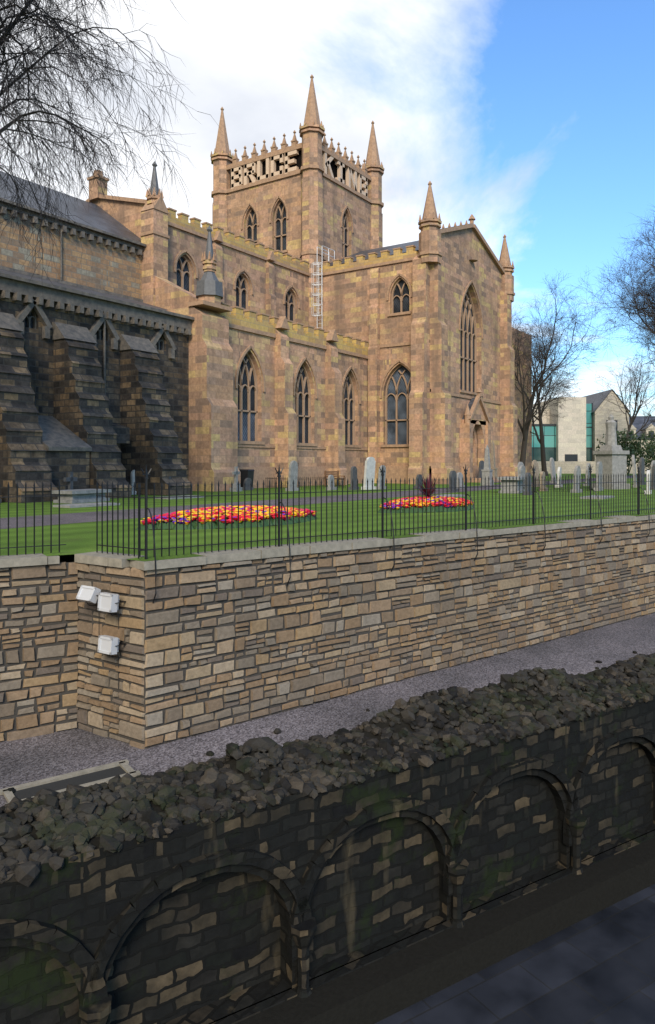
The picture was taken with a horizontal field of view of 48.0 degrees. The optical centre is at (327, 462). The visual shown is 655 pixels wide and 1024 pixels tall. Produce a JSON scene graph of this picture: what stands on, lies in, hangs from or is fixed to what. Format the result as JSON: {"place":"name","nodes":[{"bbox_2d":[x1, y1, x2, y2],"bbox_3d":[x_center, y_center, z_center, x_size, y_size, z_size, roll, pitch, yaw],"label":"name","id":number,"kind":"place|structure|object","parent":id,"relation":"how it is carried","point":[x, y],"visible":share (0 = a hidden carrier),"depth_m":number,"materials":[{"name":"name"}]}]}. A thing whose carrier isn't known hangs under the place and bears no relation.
{"place":"outdoors","nodes":[
{"label":"outdoors","id":0,"kind":"place"},
{"bbox_2d":[0,210,141,308],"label":"upper nave wall","id":1,"kind":"structure","parent":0,"point":[113,270],"depth_m":37.69,"materials":[{"name":"brown stone"}]},
{"bbox_2d":[0,171,166,310],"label":"old nave roofs","id":2,"kind":"structure","parent":1,"relation":"on","point":[97,217],"depth_m":39.49,"materials":[{"name":"grey stone"}]},
{"bbox_2d":[0,293,188,479],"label":"aisle wall","id":3,"kind":"structure","parent":0,"point":[39,350],"depth_m":33.47,"materials":[{"name":"brown stone"}]},
{"bbox_2d":[25,299,160,349],"bbox_3d":[-19.181,-3.890,24.397,5.308,10.680,34.050,0,0,34],"label":"window glass","id":4,"kind":"object","parent":3,"relation":"in","point":[31,323],"visible":0.1,"depth_m":30.49,"materials":[{"name":"glass"}]},
{"bbox_2d":[26,308,163,350],"bbox_3d":[-13.279,-5.973,28.793,0.140,0.946,18.370,0,0,34],"label":"window frame","id":5,"kind":"object","parent":3,"relation":"in","point":[28,317],"visible":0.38,"depth_m":33.14,"materials":[{"name":"stone"}]},
{"bbox_2d":[0,328,192,502],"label":"buttresses","id":6,"kind":"structure","parent":3,"relation":"attached to","point":[143,434],"depth_m":30.48,"materials":[{"name":"grey stone"}]},
{"bbox_2d":[0,197,194,450],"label":"old nave trim","id":7,"kind":"structure","parent":3,"relation":"attached to","point":[57,435],"depth_m":32.90,"materials":[{"name":"grey stone"}]},
{"bbox_2d":[0,0,221,295],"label":"tree","id":8,"kind":"object","parent":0,"point":[60,45],"depth_m":19.54,"materials":[{"name":"black plant"}]},
{"bbox_2d":[86,119,531,491],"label":"abbey church walls","id":9,"kind":"structure","parent":0,"point":[444,438],"depth_m":50.39,"materials":[{"name":"brown stone"}]},
{"bbox_2d":[150,161,222,298],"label":"turret spire","id":10,"kind":"structure","parent":9,"relation":"attached to","point":[208,283],"depth_m":37.84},
{"bbox_2d":[168,209,418,355],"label":"abbey church parapets","id":11,"kind":"object","parent":9,"relation":"on","point":[261,323],"visible":0.69,"depth_m":47.75,"materials":[{"name":"beige stone"}]},
{"bbox_2d":[230,150,362,190],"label":"parapet openings","id":12,"kind":"object","parent":9,"relation":"on","point":[298,158],"visible":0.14,"depth_m":58.02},
{"bbox_2d":[231,150,367,197],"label":"parapet lettering","id":13,"kind":"object","parent":12,"relation":"attached to","point":[354,180],"visible":0.95,"depth_m":58.09},
{"bbox_2d":[86,75,514,487],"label":"stone trim","id":14,"kind":"structure","parent":9,"relation":"attached to","point":[314,473],"depth_m":51.29,"materials":[{"name":"brown stone"}]},
{"bbox_2d":[312,245,334,327],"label":"scaffold ladder","id":15,"kind":"object","parent":9,"relation":"attached to","point":[318,293],"visible":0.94,"depth_m":53.61,"materials":[{"name":"silver metal"}]},
{"bbox_2d":[238,366,410,444],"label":"window","id":16,"kind":"structure","parent":9,"relation":"in","point":[391,415],"depth_m":51.28,"materials":[{"name":"grey glass"}]},
{"bbox_2d":[177,201,476,444],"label":"window tracery","id":17,"kind":"object","parent":9,"relation":"in","point":[303,393],"visible":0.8,"depth_m":50.95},
{"bbox_2d":[177,203,474,444],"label":"window glass","id":18,"kind":"object","parent":17,"relation":"in","point":[396,301],"visible":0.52,"depth_m":50.92,"materials":[{"name":"glass"}]},
{"bbox_2d":[330,240,474,418],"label":"abbey church roofs","id":19,"kind":"structure","parent":9,"relation":"on","point":[390,249],"depth_m":56.57,"materials":[{"name":"stone"}]},
{"bbox_2d":[0,475,645,528],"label":"footpath","id":20,"kind":"structure","parent":0,"point":[70,518],"depth_m":22.64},
{"bbox_2d":[0,726,654,1023],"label":"blind arches","id":21,"kind":"structure","parent":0,"point":[95,1004],"depth_m":9.14,"materials":[{"name":"grey stone"}]},
{"bbox_2d":[0,554,654,806],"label":"gravel path","id":22,"kind":"structure","parent":0,"point":[32,759],"depth_m":12.07,"materials":[{"name":"grey gravel"}]},
{"bbox_2d":[13,766,125,798],"bbox_3d":[-5.192,4.346,9.356,5.026,0.308,1.935,0,0,-29],"label":"channel","id":23,"kind":"object","parent":22,"relation":"on","point":[76,780],"visible":0.29,"depth_m":9.67,"materials":[{"name":"black concrete"}]},
{"bbox_2d":[0,759,140,803],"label":"stone kerb","id":24,"kind":"object","parent":22,"relation":"on","point":[122,764],"visible":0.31,"depth_m":9.72,"materials":[{"name":"stone"}]},
{"bbox_2d":[0,520,654,748],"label":"wall mortar joints","id":25,"kind":"object","parent":22,"relation":"on","point":[61,665],"visible":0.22,"depth_m":12.24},
{"bbox_2d":[0,519,654,748],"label":"retaining wall stones","id":26,"kind":"object","parent":22,"relation":"on","point":[132,730],"visible":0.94,"depth_m":12.39,"materials":[{"name":"brown stone"}]},
{"bbox_2d":[86,595,125,688],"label":"floodlight brackets","id":27,"kind":"object","parent":26,"relation":"attached to","point":[121,643],"visible":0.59,"depth_m":11.06,"materials":[{"name":"grey metal"}]},
{"bbox_2d":[76,585,119,654],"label":"floodlights","id":28,"kind":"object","parent":27,"relation":"attached to","point":[106,601],"visible":1,"depth_m":10.90,"materials":[{"name":"white plastic"}]},
{"bbox_2d":[0,464,654,602],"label":"iron railing fence","id":29,"kind":"object","parent":26,"relation":"on","point":[279,473],"visible":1,"depth_m":13.17,"materials":[{"name":"black metal"}]},
{"bbox_2d":[0,512,654,570],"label":"wall coping","id":30,"kind":"object","parent":26,"relation":"on","point":[120,560],"visible":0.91,"depth_m":12.36,"materials":[{"name":"grey stone"}]},
{"bbox_2d":[0,474,654,560],"bbox_3d":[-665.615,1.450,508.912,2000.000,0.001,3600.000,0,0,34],"label":"churchyard grass","id":31,"kind":"structure","parent":0,"point":[76,538],"depth_m":18.40,"materials":[{"name":"green plant"}]},
{"bbox_2d":[64,472,76,489],"bbox_3d":[-9.600,0.925,27.500,0.400,1.150,0.600,0,0,23],"label":"grave cross","id":32,"kind":"object","parent":31,"relation":"on","point":[70,478],"visible":0.41,"depth_m":27.44,"materials":[{"name":"grey stone"}]},
{"bbox_2d":[52,489,111,503],"bbox_3d":[-9.000,1.250,27.000,1.000,0.500,2.000,0,0,25],"label":"table tomb","id":33,"kind":"object","parent":31,"relation":"on","point":[73,496],"visible":0.83,"depth_m":26.36,"materials":[{"name":"grey stone"}]},
{"bbox_2d":[53,502,119,507],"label":"stone slab","id":34,"kind":"structure","parent":31,"relation":"on","point":[79,505],"depth_m":24.18,"materials":[{"name":"grey stone"}]},
{"bbox_2d":[131,470,136,494],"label":"gravestone","id":35,"kind":"object","parent":31,"relation":"on","point":[132,479],"visible":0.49,"depth_m":33.33,"materials":[{"name":"grey stone"}]},
{"bbox_2d":[155,495,203,498],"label":"stone slab","id":36,"kind":"structure","parent":31,"relation":"on","point":[172,497],"depth_m":29.62,"materials":[{"name":"grey stone"}]},
{"bbox_2d":[136,505,316,529],"bbox_3d":[-2.226,1.241,17.558,2.650,0.419,4.997,0,0,34],"label":"flower bed","id":37,"kind":"object","parent":31,"relation":"on","point":[222,514],"depth_m":16.50,"materials":[{"name":"multicoloured plant"}]},
{"bbox_2d":[230,466,241,491],"bbox_3d":[-4.600,0.850,37.000,0.400,1.300,0.600,0,0,23],"label":"grave cross","id":38,"kind":"object","parent":31,"relation":"on","point":[235,472],"visible":0.82,"depth_m":36.92,"materials":[{"name":"grey stone"}]},
{"bbox_2d":[239,469,254,486],"bbox_3d":[-4.422,0.908,39.512,0.830,1.075,0.620,0,0,28],"label":"black wheelie bin","id":39,"kind":"object","parent":31,"relation":"on","point":[247,473],"visible":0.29,"depth_m":39.26,"materials":[{"name":"black plastic"}]},
{"bbox_2d":[242,478,252,489],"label":"gravestone","id":40,"kind":"object","parent":31,"relation":"on","point":[247,481],"visible":0.78,"depth_m":38.38,"materials":[{"name":"grey stone"}]},
{"bbox_2d":[285,461,297,490],"bbox_3d":[-1.800,0.700,37.500,0.295,1.600,0.762,0,0,34],"label":"gravestone","id":41,"kind":"object","parent":31,"relation":"on","point":[293,471],"visible":0.85,"depth_m":37.37,"materials":[{"name":"grey stone"}]},
{"bbox_2d":[327,475,336,489],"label":"gravestone","id":42,"kind":"object","parent":31,"relation":"on","point":[330,478],"visible":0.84,"depth_m":38.66,"materials":[{"name":"grey stone"}]},
{"bbox_2d":[324,470,344,485],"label":"bench","id":43,"kind":"object","parent":31,"relation":"on","point":[333,473],"visible":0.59,"depth_m":45.73,"materials":[{"name":"brown wood"}]},
{"bbox_2d":[348,466,358,489],"bbox_3d":[1.400,0.850,39.000,0.290,1.300,0.710,0,0,29],"label":"gravestone","id":44,"kind":"object","parent":31,"relation":"on","point":[353,473],"visible":0.87,"depth_m":38.82,"materials":[{"name":"grey stone"}]},
{"bbox_2d":[361,457,375,489],"bbox_3d":[2.230,0.600,39.476,0.366,1.800,0.960,0,0,39],"label":"gravestone","id":45,"kind":"object","parent":31,"relation":"on","point":[369,469],"visible":0.93,"depth_m":39.32,"materials":[{"name":"white stone"}]},
{"bbox_2d":[375,465,385,488],"bbox_3d":[2.905,0.825,39.997,0.321,1.350,0.767,0,0,34],"label":"gravestone","id":46,"kind":"object","parent":31,"relation":"on","point":[379,479],"visible":0.55,"depth_m":39.76,"materials":[{"name":"grey stone"}]},
{"bbox_2d":[414,474,421,488],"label":"gravestone","id":47,"kind":"object","parent":31,"relation":"on","point":[420,481],"visible":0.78,"depth_m":40.26,"materials":[{"name":"grey stone"}]},
{"bbox_2d":[378,496,473,512],"bbox_3d":[3.098,1.242,22.592,2.330,0.416,4.220,0,0,34],"label":"flower bed","id":48,"kind":"object","parent":31,"relation":"on","point":[424,501],"depth_m":21.58,"materials":[{"name":"multicoloured plant"}]},
{"bbox_2d":[265,477,592,491],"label":"low grave plot railings","id":49,"kind":"object","parent":31,"relation":"on","point":[523,487],"visible":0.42,"depth_m":39.65,"materials":[{"name":"black metal"}]},
{"bbox_2d":[446,471,457,491],"bbox_3d":[6.200,0.950,36.500,0.290,1.100,0.710,0,0,39],"label":"gravestone","id":50,"kind":"object","parent":31,"relation":"on","point":[453,475],"visible":0.82,"depth_m":36.33,"materials":[{"name":"grey stone"}]},
{"bbox_2d":[457,472,464,486],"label":"gravestone","id":51,"kind":"object","parent":31,"relation":"on","point":[460,475],"visible":0.69,"depth_m":41.41,"materials":[{"name":"grey stone"}]},
{"bbox_2d":[478,460,483,477],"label":"gravestone","id":52,"kind":"object","parent":31,"relation":"on","point":[481,464],"visible":0.58,"depth_m":54.76,"materials":[{"name":"grey stone"}]},
{"bbox_2d":[481,445,493,484],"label":"grave obelisk","id":53,"kind":"object","parent":31,"relation":"on","point":[487,471],"visible":0.89,"depth_m":46.86,"materials":[{"name":"grey stone"}]},
{"bbox_2d":[491,440,497,477],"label":"grave obelisk","id":54,"kind":"object","parent":31,"relation":"on","point":[493,467],"visible":0.59,"depth_m":57.85,"materials":[{"name":"stone"}]},
{"bbox_2d":[497,477,524,493],"bbox_3d":[8.900,1.100,35.500,1.050,0.800,2.100,0,0,23],"label":"table tomb","id":55,"kind":"object","parent":31,"relation":"on","point":[512,488],"visible":0.67,"depth_m":34.66,"materials":[{"name":"grey stone"}]},
{"bbox_2d":[518,465,524,486],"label":"gravestone","id":56,"kind":"object","parent":31,"relation":"on","point":[521,471],"visible":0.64,"depth_m":39.87,"materials":[{"name":"grey stone"}]},
{"bbox_2d":[522,473,531,494],"bbox_3d":[9.000,0.975,33.000,0.290,1.050,0.760,0,0,32],"label":"gravestone","id":57,"kind":"object","parent":31,"relation":"on","point":[527,475],"visible":0.78,"depth_m":32.82,"materials":[{"name":"grey stone"}]},
{"bbox_2d":[532,460,539,486],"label":"gravestone","id":58,"kind":"object","parent":31,"relation":"on","point":[534,462],"visible":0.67,"depth_m":43.98,"materials":[{"name":"stone"}]},
{"bbox_2d":[540,471,547,490],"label":"gravestone","id":59,"kind":"object","parent":31,"relation":"on","point":[542,486],"visible":0.88,"depth_m":37.27,"materials":[{"name":"stone"}]},
{"bbox_2d":[512,291,581,475],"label":"tree","id":60,"kind":"object","parent":31,"relation":"on","point":[551,355],"depth_m":79.94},
{"bbox_2d":[550,458,556,482],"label":"gravestone","id":61,"kind":"object","parent":31,"relation":"on","point":[552,469],"visible":0.82,"depth_m":51.85,"materials":[{"name":"grey stone"}]},
{"bbox_2d":[555,467,561,487],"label":"gravestone","id":62,"kind":"object","parent":31,"relation":"on","point":[559,472],"visible":0.73,"depth_m":42.67,"materials":[{"name":"white stone"}]},
{"bbox_2d":[532,397,585,460],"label":"library stone volumes","id":63,"kind":"structure","parent":31,"relation":"on","point":[571,432],"depth_m":103.00,"materials":[{"name":"beige stone"}]},
{"bbox_2d":[532,404,591,460],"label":"window","id":64,"kind":"structure","parent":63,"relation":"in","point":[549,432],"depth_m":104.00,"materials":[{"name":"teal glass"}]},
{"bbox_2d":[532,403,592,460],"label":"window frames","id":65,"kind":"structure","parent":63,"relation":"attached to","point":[571,457],"depth_m":103.90,"materials":[{"name":"metal"}]},
{"bbox_2d":[512,270,623,465],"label":"tree","id":66,"kind":"object","parent":31,"relation":"on","point":[548,331],"depth_m":72.31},
{"bbox_2d":[570,466,581,492],"bbox_3d":[12.000,0.825,35.500,0.290,1.350,0.760,0,0,39],"label":"gravestone","id":67,"kind":"object","parent":31,"relation":"on","point":[577,471],"visible":0.82,"depth_m":35.29,"materials":[{"name":"grey stone"}]},
{"bbox_2d":[583,463,589,485],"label":"gravestone","id":68,"kind":"object","parent":31,"relation":"on","point":[587,472],"visible":0.6,"depth_m":45.65,"materials":[{"name":"grey stone"}]},
{"bbox_2d":[537,461,650,473],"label":"boundary wall","id":69,"kind":"structure","parent":31,"relation":"on","point":[567,467],"depth_m":96.00,"materials":[{"name":"stone"}]},
{"bbox_2d":[580,495,614,498],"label":"grave slab","id":70,"kind":"structure","parent":31,"relation":"on","point":[600,497],"depth_m":29.42,"materials":[{"name":"grey stone"}]},
{"bbox_2d":[594,462,602,490],"bbox_3d":[14.000,0.725,38.000,0.306,1.550,1.064,0,0,34],"label":"gravestone","id":71,"kind":"object","parent":31,"relation":"on","point":[599,468],"visible":0.81,"depth_m":37.76,"materials":[{"name":"grey stone"}]},
{"bbox_2d":[592,414,629,488],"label":"grave statue monument","id":72,"kind":"object","parent":31,"relation":"on","point":[611,455],"visible":0.94,"depth_m":40.13,"materials":[{"name":"grey stone"}]},
{"bbox_2d":[593,391,628,460],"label":"gabled building","id":73,"kind":"structure","parent":31,"relation":"on","point":[603,411],"depth_m":103.50,"materials":[{"name":"beige stone"}]},
{"bbox_2d":[584,389,629,412],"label":"roof","id":74,"kind":"structure","parent":73,"relation":"on","point":[595,399],"depth_m":106.06,"materials":[{"name":"stone"}]},
{"bbox_2d":[571,204,654,401],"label":"bare tree","id":75,"kind":"object","parent":31,"relation":"on","point":[638,289],"depth_m":60.82,"materials":[{"name":"black plant"}]},
{"bbox_2d":[594,350,654,450],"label":"tree","id":76,"kind":"object","parent":31,"relation":"on","point":[630,384],"depth_m":94.74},
{"bbox_2d":[595,428,654,475],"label":"evergreen shrub","id":77,"kind":"object","parent":31,"relation":"on","point":[634,444],"visible":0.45,"depth_m":81.53,"materials":[{"name":"green plant"}]},
{"bbox_2d":[632,455,636,487],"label":"gravestone","id":78,"kind":"object","parent":31,"relation":"on","point":[634,472],"visible":0.84,"depth_m":42.70,"materials":[{"name":"grey stone"}]},
{"bbox_2d":[629,440,654,470],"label":"evergreen shrub","id":79,"kind":"object","parent":31,"relation":"on","point":[648,462],"visible":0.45,"depth_m":87.53,"materials":[{"name":"green plant"}]},
{"bbox_2d":[639,457,645,484],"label":"gravestone","id":80,"kind":"object","parent":31,"relation":"on","point":[642,466],"visible":0.74,"depth_m":47.82,"materials":[{"name":"grey stone"}]},
{"bbox_2d":[644,470,651,493],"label":"gravestone","id":81,"kind":"object","parent":31,"relation":"on","point":[648,471],"visible":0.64,"depth_m":33.71,"materials":[{"name":"white stone"}]},
{"bbox_2d":[651,463,654,489],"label":"gravestone","id":82,"kind":"object","parent":31,"relation":"on","point":[653,469],"visible":0.73,"depth_m":39.14,"materials":[{"name":"grey stone"}]},
{"label":"flower bed soil","id":83,"kind":"structure","parent":31,"relation":"on","visible":0},
{"bbox_2d":[410,473,438,496],"bbox_3d":[3.035,0.865,22.590,1.369,1.171,1.501,0,0,34],"label":"cordyline plant","id":84,"kind":"object","parent":83,"relation":"on","point":[428,486],"visible":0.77,"depth_m":22.49,"materials":[{"name":"red plant"}]},
{"bbox_2d":[0,0,654,415],"label":"sky","id":85,"kind":"structure","parent":0,"point":[534,120],"materials":[{"name":"blue"}]},
{"bbox_2d":[431,494,464,496],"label":"grave slab","id":86,"kind":"structure","parent":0,"point":[449,495],"depth_m":30.78,"materials":[{"name":"grey stone"}]},
{"bbox_2d":[375,884,654,1023],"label":"undercroft slate paving floor","id":87,"kind":"structure","parent":0,"point":[598,967],"depth_m":9.77,"materials":[{"name":"grey stone"}]},
{"bbox_2d":[0,660,654,1023],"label":"ruin wall","id":88,"kind":"structure","parent":87,"relation":"on","point":[384,987],"depth_m":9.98,"materials":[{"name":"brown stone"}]},
{"bbox_2d":[0,742,652,1023],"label":"blind arch infill","id":89,"kind":"object","parent":88,"relation":"attached to","point":[191,947],"visible":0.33,"depth_m":9.55,"materials":[{"name":"stone"}]},
{"bbox_2d":[0,651,654,886],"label":"rubble wall top","id":90,"kind":"object","parent":88,"relation":"on","point":[86,815],"visible":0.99,"depth_m":9.68,"materials":[{"name":"stone"}]},
{"bbox_2d":[630,423,654,459],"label":"villa walls","id":91,"kind":"structure","parent":0,"point":[633,428],"depth_m":117.95,"materials":[{"name":"beige stone"}]},
{"bbox_2d":[629,431,653,454],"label":"house windows","id":92,"kind":"structure","parent":91,"relation":"in","point":[652,433],"depth_m":117.90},
{"bbox_2d":[629,416,654,438],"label":"roof","id":93,"kind":"structure","parent":91,"relation":"on","point":[638,422],"depth_m":121.48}
]}

